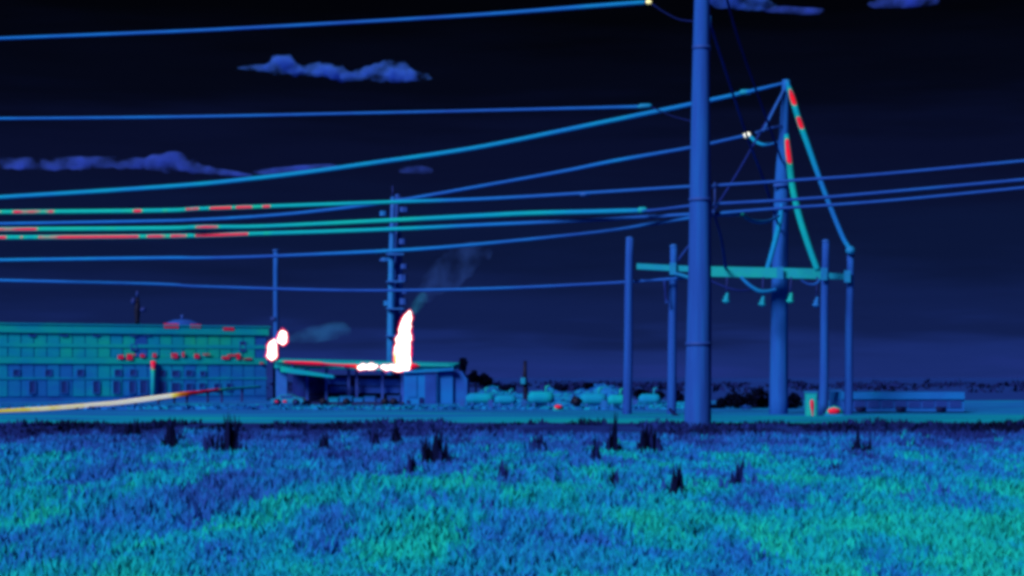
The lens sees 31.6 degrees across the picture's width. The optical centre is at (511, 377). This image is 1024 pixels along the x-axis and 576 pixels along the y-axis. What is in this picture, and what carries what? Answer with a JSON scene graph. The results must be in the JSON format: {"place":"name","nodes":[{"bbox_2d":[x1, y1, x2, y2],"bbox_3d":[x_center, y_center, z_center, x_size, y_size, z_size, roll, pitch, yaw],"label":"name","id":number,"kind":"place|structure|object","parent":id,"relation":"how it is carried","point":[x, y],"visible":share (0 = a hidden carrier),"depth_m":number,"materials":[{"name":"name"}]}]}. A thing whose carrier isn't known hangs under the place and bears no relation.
{"place":"outdoors","nodes":[
{"label":"outdoors","id":0,"kind":"place"},
{"bbox_2d":[302,378,331,401],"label":"process skid","id":1,"kind":"object","parent":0,"point":[317,388],"visible":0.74,"depth_m":102.64,"materials":[{"name":"metal"}]},
{"bbox_2d":[358,383,380,397],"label":"process skid","id":2,"kind":"object","parent":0,"point":[367,394],"visible":0.18,"depth_m":102.70,"materials":[{"name":"metal"}]},
{"bbox_2d":[0,422,988,436],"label":"verge","id":3,"kind":"structure","parent":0,"point":[623,427],"depth_m":49.52,"materials":[{"name":"teal plant"}]},
{"bbox_2d":[0,416,1023,436],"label":"verge weeds","id":4,"kind":"object","parent":3,"relation":"on","point":[1008,426],"visible":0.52,"depth_m":47.94,"materials":[{"name":"blue plant"}]},
{"bbox_2d":[684,0,715,426],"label":"utility pole","id":5,"kind":"object","parent":3,"relation":"on","point":[697,405],"visible":0.94,"depth_m":49.76,"materials":[{"name":"metal"}]},
{"bbox_2d":[0,104,690,121],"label":"power line","id":6,"kind":"object","parent":5,"relation":"attached to","point":[643,106],"visible":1,"depth_m":63.59,"materials":[{"name":"metal"}]},
{"bbox_2d":[0,0,693,39],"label":"power line","id":7,"kind":"object","parent":5,"relation":"attached to","point":[594,6],"visible":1,"depth_m":61.91,"materials":[{"name":"blue metal"}]},
{"bbox_2d":[0,159,1023,214],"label":"power line","id":8,"kind":"object","parent":5,"relation":"attached to","point":[187,209],"visible":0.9,"depth_m":57.99,"materials":[{"name":"metal"}]},
{"bbox_2d":[0,186,1023,261],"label":"power line","id":9,"kind":"object","parent":5,"relation":"attached to","point":[481,243],"visible":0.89,"depth_m":61.88,"materials":[{"name":"blue metal"}]},
{"bbox_2d":[710,24,778,223],"bbox_3d":[7.744,-7.738,59.315,0.184,4.209,19.194,0,0,14],"label":"guy wire","id":10,"kind":"object","parent":5,"relation":"attached to","point":[742,123],"visible":0.92,"depth_m":57.87,"materials":[{"name":"blue metal"}]},
{"bbox_2d":[0,409,1023,422],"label":"road","id":11,"kind":"structure","parent":0,"point":[456,415],"depth_m":65.93,"materials":[{"name":"blue asphalt"}]},
{"bbox_2d":[553,405,563,410],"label":"valve box","id":12,"kind":"object","parent":11,"relation":"on","point":[558,408],"visible":0.99,"depth_m":75.83,"materials":[{"name":"metal"}]},
{"bbox_2d":[622,236,633,413],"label":"short post","id":13,"kind":"object","parent":11,"relation":"on","point":[628,357],"visible":0.96,"depth_m":68.17,"materials":[{"name":"metal"}]},
{"bbox_2d":[0,277,684,303],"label":"power line","id":14,"kind":"object","parent":13,"relation":"attached to","point":[664,280],"visible":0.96,"depth_m":75.97,"materials":[{"name":"blue metal"}]},
{"bbox_2d":[637,239,853,414],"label":"substation frame","id":15,"kind":"object","parent":11,"relation":"on","point":[823,274],"visible":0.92,"depth_m":67.38,"materials":[{"name":"metal"}]},
{"bbox_2d":[713,215,726,268],"bbox_3d":[6.805,-4.296,58.798,0.132,0.525,17.361,0,0,8],"label":"cable","id":16,"kind":"object","parent":15,"relation":"attached to","point":[722,244],"visible":0.99,"depth_m":58.88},
{"bbox_2d":[765,203,783,267],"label":"dropper cable","id":17,"kind":"object","parent":15,"relation":"hanging from","point":[774,242],"visible":0.88,"depth_m":67.98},
{"bbox_2d":[784,134,819,270],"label":"dropper cable","id":18,"kind":"object","parent":15,"relation":"attached to","point":[798,212],"visible":0.97,"depth_m":67.95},
{"bbox_2d":[755,79,790,413],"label":"utility pole","id":19,"kind":"object","parent":11,"relation":"on","point":[778,397],"visible":0.86,"depth_m":68.74,"materials":[{"name":"metal"}]},
{"bbox_2d":[0,132,777,224],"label":"power line","id":20,"kind":"object","parent":19,"relation":"attached to","point":[751,137],"visible":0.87,"depth_m":86.07,"materials":[{"name":"blue metal"}]},
{"bbox_2d":[0,213,779,239],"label":"power line","id":21,"kind":"object","parent":19,"relation":"attached to","point":[169,236],"visible":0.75,"depth_m":61.42,"materials":[{"name":"metal"}]},
{"bbox_2d":[0,82,781,199],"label":"power line","id":22,"kind":"object","parent":19,"relation":"attached to","point":[391,160],"visible":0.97,"depth_m":87.03,"materials":[{"name":"metal"}]},
{"bbox_2d":[0,178,1023,231],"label":"power line","id":23,"kind":"object","parent":19,"relation":"attached to","point":[640,210],"visible":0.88,"depth_m":57.46,"materials":[{"name":"metal"}]},
{"bbox_2d":[677,95,779,263],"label":"guy wire","id":24,"kind":"object","parent":19,"relation":"attached to","point":[721,198],"visible":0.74,"depth_m":68.67,"materials":[{"name":"blue metal"}]},
{"bbox_2d":[726,0,782,160],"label":"guy wire","id":25,"kind":"object","parent":19,"relation":"attached to","point":[752,79],"visible":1,"depth_m":58.74,"materials":[{"name":"metal"}]},
{"bbox_2d":[785,82,854,254],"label":"dropper cable","id":26,"kind":"object","parent":19,"relation":"attached to","point":[850,250],"visible":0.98,"depth_m":68.45,"materials":[{"name":"metal"}]},
{"bbox_2d":[804,391,817,415],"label":"switch cabinet","id":27,"kind":"object","parent":11,"relation":"on","point":[810,403],"visible":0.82,"depth_m":65.47,"materials":[{"name":"metal"}]},
{"bbox_2d":[822,406,843,415],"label":"pump dome","id":28,"kind":"structure","parent":11,"relation":"on","point":[834,411],"depth_m":65.43,"materials":[{"name":"metal"}]},
{"bbox_2d":[828,389,964,412],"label":"office trailer","id":29,"kind":"object","parent":11,"relation":"on","point":[907,401],"visible":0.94,"depth_m":70.94,"materials":[{"name":"metal"}]},
{"bbox_2d":[0,400,1023,409],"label":"yard","id":30,"kind":"structure","parent":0,"point":[995,404],"depth_m":96.44,"materials":[{"name":"soil"}]},
{"bbox_2d":[0,386,260,411],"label":"hot pipe","id":31,"kind":"object","parent":30,"relation":"on","point":[150,398],"visible":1,"depth_m":91.17,"materials":[{"name":"metal"}]},
{"bbox_2d":[270,394,306,404],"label":"parked car","id":32,"kind":"object","parent":30,"relation":"on","point":[289,398],"visible":0.98,"depth_m":90.40,"materials":[{"name":"metal"}]},
{"bbox_2d":[0,383,684,409],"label":"scrub tufts","id":33,"kind":"object","parent":30,"relation":"on","point":[315,407],"visible":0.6,"depth_m":81.46,"materials":[{"name":"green plant"}]},
{"bbox_2d":[311,398,403,404],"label":"flatbed trailer","id":34,"kind":"object","parent":30,"relation":"on","point":[346,401],"visible":0.84,"depth_m":90.00,"materials":[{"name":"metal"}]},
{"bbox_2d":[339,396,354,401],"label":"crate","id":35,"kind":"object","parent":34,"relation":"on","point":[350,398],"visible":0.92,"depth_m":90.30,"materials":[{"name":"blue"}]},
{"bbox_2d":[364,396,377,401],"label":"crate","id":36,"kind":"object","parent":34,"relation":"on","point":[370,399],"visible":0.98,"depth_m":90.30,"materials":[{"name":"blue"}]},
{"bbox_2d":[387,395,401,401],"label":"crate","id":37,"kind":"object","parent":34,"relation":"on","point":[397,397],"visible":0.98,"depth_m":90.30,"materials":[{"name":"blue"}]},
{"bbox_2d":[274,358,459,401],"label":"open shed","id":38,"kind":"structure","parent":30,"relation":"on","point":[345,385],"depth_m":100.55,"materials":[{"name":"metal"}]},
{"bbox_2d":[267,339,276,359],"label":"flame","id":39,"kind":"object","parent":38,"relation":"on","point":[272,352],"visible":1,"depth_m":98.81,"materials":[{"name":"white"}]},
{"bbox_2d":[277,331,286,344],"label":"flame","id":40,"kind":"object","parent":39,"relation":"attached to","point":[282,338],"visible":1,"depth_m":98.63,"materials":[{"name":"white"}]},
{"bbox_2d":[278,360,419,369],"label":"roof pipe","id":41,"kind":"object","parent":38,"relation":"attached to","point":[413,366],"visible":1,"depth_m":99.04,"materials":[{"name":"metal"}]},
{"bbox_2d":[357,364,377,369],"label":"burner flame","id":42,"kind":"object","parent":38,"relation":"on","point":[368,367],"visible":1,"depth_m":98.90,"materials":[{"name":"white"}]},
{"bbox_2d":[381,365,402,371],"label":"burner flame","id":43,"kind":"object","parent":38,"relation":"on","point":[392,367],"visible":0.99,"depth_m":98.79,"materials":[{"name":"white"}]},
{"bbox_2d":[394,311,411,370],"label":"flame","id":44,"kind":"object","parent":38,"relation":"on","point":[402,358],"visible":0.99,"depth_m":98.71,"materials":[{"name":"white"}]},
{"bbox_2d":[403,368,468,403],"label":"plant block","id":45,"kind":"structure","parent":30,"relation":"on","point":[446,386],"depth_m":97.00,"materials":[{"name":"blue metal"}]},
{"bbox_2d":[425,374,435,403],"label":"door","id":46,"kind":"structure","parent":45,"relation":"in","point":[430,379],"depth_m":96.92,"materials":[{"name":"blue metal"}]},
{"bbox_2d":[460,387,493,405],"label":"separator vessel","id":47,"kind":"object","parent":30,"relation":"on","point":[476,398],"visible":0.88,"depth_m":83.81,"materials":[{"name":"metal"}]},
{"bbox_2d":[488,389,516,407],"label":"separator vessel","id":48,"kind":"object","parent":30,"relation":"on","point":[509,399],"visible":0.96,"depth_m":81.83,"materials":[{"name":"metal"}]},
{"bbox_2d":[521,361,528,401],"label":"marker post","id":49,"kind":"object","parent":30,"relation":"on","point":[524,382],"visible":0.66,"depth_m":86.90,"materials":[{"name":"metal"}]},
{"bbox_2d":[522,385,553,406],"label":"separator vessel","id":50,"kind":"object","parent":30,"relation":"on","point":[541,398],"visible":0.94,"depth_m":82.78,"materials":[{"name":"metal"}]},
{"bbox_2d":[465,385,622,404],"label":"earth berm","id":51,"kind":"structure","parent":30,"relation":"on","point":[565,398],"depth_m":90.55,"materials":[{"name":"soil"}]},
{"bbox_2d":[570,395,582,406],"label":"oil drum","id":52,"kind":"object","parent":30,"relation":"on","point":[575,401],"visible":1,"depth_m":79.83,"materials":[{"name":"metal"}]},
{"bbox_2d":[574,387,606,407],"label":"separator vessel","id":53,"kind":"object","parent":30,"relation":"on","point":[591,399],"visible":0.86,"depth_m":80.80,"materials":[{"name":"metal"}]},
{"bbox_2d":[583,382,604,389],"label":"bush","id":54,"kind":"object","parent":30,"relation":"on","point":[587,385],"visible":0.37,"depth_m":111.97,"materials":[{"name":"black plant"}]},
{"bbox_2d":[601,388,622,408],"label":"separator vessel","id":55,"kind":"object","parent":30,"relation":"on","point":[615,400],"visible":0.84,"depth_m":79.83,"materials":[{"name":"metal"}]},
{"bbox_2d":[632,388,648,398],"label":"bush","id":56,"kind":"object","parent":30,"relation":"on","point":[637,393],"visible":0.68,"depth_m":103.69,"materials":[{"name":"black plant"}]},
{"bbox_2d":[607,403,683,407],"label":"earth berm","id":57,"kind":"structure","parent":30,"relation":"on","point":[681,404],"depth_m":81.65,"materials":[{"name":"soil"}]},
{"bbox_2d":[632,387,660,404],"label":"separator vessel","id":58,"kind":"object","parent":30,"relation":"on","point":[653,398],"visible":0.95,"depth_m":81.81,"materials":[{"name":"metal"}]},
{"bbox_2d":[676,389,684,401],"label":"bush","id":59,"kind":"object","parent":30,"relation":"on","point":[680,397],"visible":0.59,"depth_m":103.91,"materials":[{"name":"black plant"}]},
{"bbox_2d":[711,390,744,408],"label":"bush","id":60,"kind":"object","parent":30,"relation":"on","point":[734,400],"visible":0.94,"depth_m":80.79,"materials":[{"name":"black plant"}]},
{"bbox_2d":[741,391,761,407],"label":"bush","id":61,"kind":"object","parent":30,"relation":"on","point":[746,399],"visible":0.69,"depth_m":81.51,"materials":[{"name":"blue plant"}]},
{"bbox_2d":[749,388,768,407],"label":"bush","id":62,"kind":"object","parent":30,"relation":"on","point":[758,394],"visible":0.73,"depth_m":81.21,"materials":[{"name":"black plant"}]},
{"bbox_2d":[788,392,803,408],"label":"bush","id":63,"kind":"object","parent":30,"relation":"on","point":[794,400],"visible":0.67,"depth_m":80.45,"materials":[{"name":"black plant"}]},
{"bbox_2d":[0,0,1023,377],"label":"sky","id":64,"kind":"structure","parent":0,"point":[878,86],"materials":[{"name":"blue"}]},
{"bbox_2d":[266,378,1023,399],"bbox_3d":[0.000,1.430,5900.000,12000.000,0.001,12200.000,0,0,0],"label":"ground","id":65,"kind":"structure","parent":0,"point":[1007,394],"depth_m":438.64,"materials":[{"name":"blue"}]},
{"bbox_2d":[0,323,270,401],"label":"site building","id":66,"kind":"structure","parent":65,"relation":"on","point":[71,362],"depth_m":108.07,"materials":[{"name":"metal"}]},
{"bbox_2d":[12,369,19,375],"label":"window","id":67,"kind":"structure","parent":66,"relation":"in","point":[15,372],"depth_m":105.13,"materials":[{"name":"glass"}]},
{"bbox_2d":[28,381,35,393],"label":"window","id":68,"kind":"structure","parent":66,"relation":"in","point":[31,384],"depth_m":105.55,"materials":[{"name":"glass"}]},
{"bbox_2d":[44,369,51,375],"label":"window","id":69,"kind":"structure","parent":66,"relation":"in","point":[47,372],"depth_m":105.96,"materials":[{"name":"glass"}]},
{"bbox_2d":[60,381,67,393],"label":"window","id":70,"kind":"structure","parent":66,"relation":"in","point":[63,384],"depth_m":106.37,"materials":[{"name":"glass"}]},
{"bbox_2d":[93,381,99,393],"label":"window","id":71,"kind":"structure","parent":66,"relation":"in","point":[96,384],"depth_m":107.23,"materials":[{"name":"glass"}]},
{"bbox_2d":[113,381,119,393],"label":"window","id":72,"kind":"structure","parent":66,"relation":"in","point":[116,384],"depth_m":107.78,"materials":[{"name":"glass"}]},
{"bbox_2d":[114,369,121,375],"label":"window","id":73,"kind":"structure","parent":66,"relation":"in","point":[117,372],"depth_m":107.81,"materials":[{"name":"glass"}]},
{"bbox_2d":[129,381,135,393],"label":"window","id":74,"kind":"structure","parent":66,"relation":"in","point":[132,384],"depth_m":108.21,"materials":[{"name":"glass"}]},
{"bbox_2d":[129,369,136,375],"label":"window","id":75,"kind":"structure","parent":66,"relation":"in","point":[132,372],"depth_m":108.21,"materials":[{"name":"glass"}]},
{"bbox_2d":[131,291,145,323],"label":"roof vane","id":76,"kind":"object","parent":66,"relation":"on","point":[137,307],"visible":0.98,"depth_m":109.47,"materials":[{"name":"metal"}]},
{"bbox_2d":[139,380,147,393],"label":"window","id":77,"kind":"structure","parent":66,"relation":"in","point":[143,384],"depth_m":108.50,"materials":[{"name":"glass"}]},
{"bbox_2d":[158,370,165,376],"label":"window","id":78,"kind":"structure","parent":66,"relation":"in","point":[161,373],"depth_m":109.00,"materials":[{"name":"glass"}]},
{"bbox_2d":[158,381,165,392],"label":"window","id":79,"kind":"structure","parent":66,"relation":"in","point":[161,384],"depth_m":109.00,"materials":[{"name":"glass"}]},
{"bbox_2d":[171,370,179,376],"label":"window","id":80,"kind":"structure","parent":66,"relation":"in","point":[174,373],"depth_m":109.35,"materials":[{"name":"glass"}]},
{"bbox_2d":[171,382,179,392],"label":"window","id":81,"kind":"structure","parent":66,"relation":"in","point":[175,386],"depth_m":109.38,"materials":[{"name":"glass"}]},
{"bbox_2d":[185,383,192,390],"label":"window","id":82,"kind":"structure","parent":66,"relation":"in","point":[188,386],"depth_m":109.72,"materials":[{"name":"glass"}]},
{"bbox_2d":[239,341,245,351],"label":"window","id":83,"kind":"structure","parent":66,"relation":"in","point":[240,342],"depth_m":111.23,"materials":[{"name":"glass"}]},
{"bbox_2d":[167,315,199,324],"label":"storage tank","id":84,"kind":"object","parent":65,"relation":"on","point":[182,321],"visible":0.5,"depth_m":123.25,"materials":[{"name":"metal"}]},
{"bbox_2d":[271,249,278,398],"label":"slim pole","id":85,"kind":"object","parent":65,"relation":"on","point":[275,318],"visible":0.71,"depth_m":117.85,"materials":[{"name":"metal"}]},
{"bbox_2d":[380,186,407,374],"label":"vent tower","id":86,"kind":"structure","parent":65,"relation":"on","point":[396,301],"depth_m":127.95,"materials":[{"name":"metal"}]},
{"bbox_2d":[458,357,467,371],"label":"tree","id":87,"kind":"object","parent":65,"relation":"on","point":[463,362],"visible":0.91,"depth_m":117.94,"materials":[{"name":"black plant"}]},
{"bbox_2d":[467,370,483,392],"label":"tree","id":88,"kind":"object","parent":65,"relation":"on","point":[474,377],"visible":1,"depth_m":119.92,"materials":[{"name":"black plant"}]},
{"bbox_2d":[479,372,493,386],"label":"bush","id":89,"kind":"object","parent":65,"relation":"on","point":[488,380],"visible":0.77,"depth_m":121.64,"materials":[{"name":"black plant"}]},
{"bbox_2d":[548,384,568,391],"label":"bush","id":90,"kind":"object","parent":65,"relation":"on","point":[559,387],"visible":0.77,"depth_m":111.79,"materials":[{"name":"black plant"}]},
{"bbox_2d":[266,378,1023,392],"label":"scrub","id":91,"kind":"object","parent":65,"relation":"on","point":[647,385],"visible":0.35,"depth_m":221.44,"materials":[{"name":"blue plant"}]},
{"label":"meadow","id":92,"kind":"structure","parent":0,"visible":0},
{"bbox_2d":[122,419,141,435],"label":"weed","id":93,"kind":"object","parent":92,"relation":"on","point":[134,428],"visible":0.41,"depth_m":37.64,"materials":[{"name":"blue plant"}]},
{"bbox_2d":[161,421,178,447],"bbox_3d":[-6.058,1.054,32.035,0.390,0.732,0.320,0,0,0],"label":"weed","id":94,"kind":"object","parent":92,"relation":"on","point":[170,438],"visible":0.56,"depth_m":31.96,"materials":[{"name":"black plant"}]},
{"bbox_2d":[203,432,214,449],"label":"weed","id":95,"kind":"object","parent":92,"relation":"on","point":[210,442],"visible":0.28,"depth_m":30.70,"materials":[{"name":"blue plant"}]},
{"bbox_2d":[207,413,246,453],"bbox_3d":[-4.672,0.976,29.911,0.765,0.888,0.473,0,0,0],"label":"weed","id":96,"kind":"object","parent":92,"relation":"on","point":[231,442],"visible":0.42,"depth_m":29.76,"materials":[{"name":"black plant"}]},
{"bbox_2d":[314,431,330,449],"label":"weed","id":97,"kind":"object","parent":92,"relation":"on","point":[324,441],"visible":0.24,"depth_m":30.41,"materials":[{"name":"blue plant"}]},
{"bbox_2d":[370,421,379,445],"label":"weed","id":98,"kind":"object","parent":92,"relation":"on","point":[374,438],"visible":0.33,"depth_m":32.28,"materials":[{"name":"blue plant"}]},
{"bbox_2d":[391,426,403,442],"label":"weed","id":99,"kind":"object","parent":92,"relation":"on","point":[395,435],"visible":0.41,"depth_m":33.64,"materials":[{"name":"blue plant"}]},
{"bbox_2d":[404,449,416,472],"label":"weed","id":100,"kind":"object","parent":92,"relation":"on","point":[411,465],"visible":0.32,"depth_m":23.96,"materials":[{"name":"blue plant"}]},
{"bbox_2d":[421,427,450,463],"bbox_3d":[-1.130,1.068,27.244,0.448,0.704,0.483,0,0,-20],"label":"weed","id":101,"kind":"object","parent":92,"relation":"on","point":[438,452],"visible":0.55,"depth_m":27.26,"materials":[{"name":"black plant"}]},
{"bbox_2d":[498,455,508,481],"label":"weed","id":102,"kind":"object","parent":92,"relation":"on","point":[504,472],"visible":0.28,"depth_m":21.37,"materials":[{"name":"blue plant"}]},
{"bbox_2d":[0,426,1023,575],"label":"turf","id":103,"kind":"structure","parent":92,"relation":"on","point":[685,566],"depth_m":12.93,"materials":[{"name":"blue plant"}]},
{"bbox_2d":[529,432,546,451],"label":"weed","id":104,"kind":"object","parent":92,"relation":"on","point":[537,442],"visible":0.48,"depth_m":30.99,"materials":[{"name":"blue plant"}]},
{"bbox_2d":[590,436,604,461],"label":"weed","id":105,"kind":"object","parent":92,"relation":"on","point":[595,449],"visible":0.32,"depth_m":25.94,"materials":[{"name":"blue plant"}]},
{"bbox_2d":[607,468,619,485],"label":"weed","id":106,"kind":"object","parent":92,"relation":"on","point":[613,477],"visible":0.18,"depth_m":20.82,"materials":[{"name":"blue plant"}]},
{"bbox_2d":[605,409,623,451],"bbox_3d":[1.685,0.969,30.132,0.408,0.902,0.245,0,0,-31],"label":"weed","id":107,"kind":"object","parent":92,"relation":"on","point":[612,442],"visible":0.42,"depth_m":30.09,"materials":[{"name":"black plant"}]},
{"bbox_2d":[636,422,662,452],"bbox_3d":[2.287,1.087,31.004,0.688,0.667,0.374,0,0,-24],"label":"weed","id":108,"kind":"object","parent":92,"relation":"on","point":[649,439],"visible":0.48,"depth_m":30.99,"materials":[{"name":"black plant"}]},
{"bbox_2d":[668,460,684,496],"bbox_3d":[1.758,1.142,19.305,0.239,0.555,0.165,0,0,-26],"label":"weed","id":109,"kind":"object","parent":92,"relation":"on","point":[676,481],"visible":0.4,"depth_m":19.29,"materials":[{"name":"black plant"}]},
{"bbox_2d":[729,454,744,484],"bbox_3d":[2.717,1.161,21.697,0.237,0.518,0.170,0,0,-21],"label":"weed","id":110,"kind":"object","parent":92,"relation":"on","point":[738,475],"visible":0.34,"depth_m":21.66,"materials":[{"name":"blue plant"}]},
{"bbox_2d":[851,431,871,452],"bbox_3d":[5.718,1.095,29.607,0.332,0.649,0.289,0,0,33],"label":"weed","id":111,"kind":"object","parent":92,"relation":"on","point":[856,443],"visible":0.25,"depth_m":29.57,"materials":[{"name":"blue plant"}]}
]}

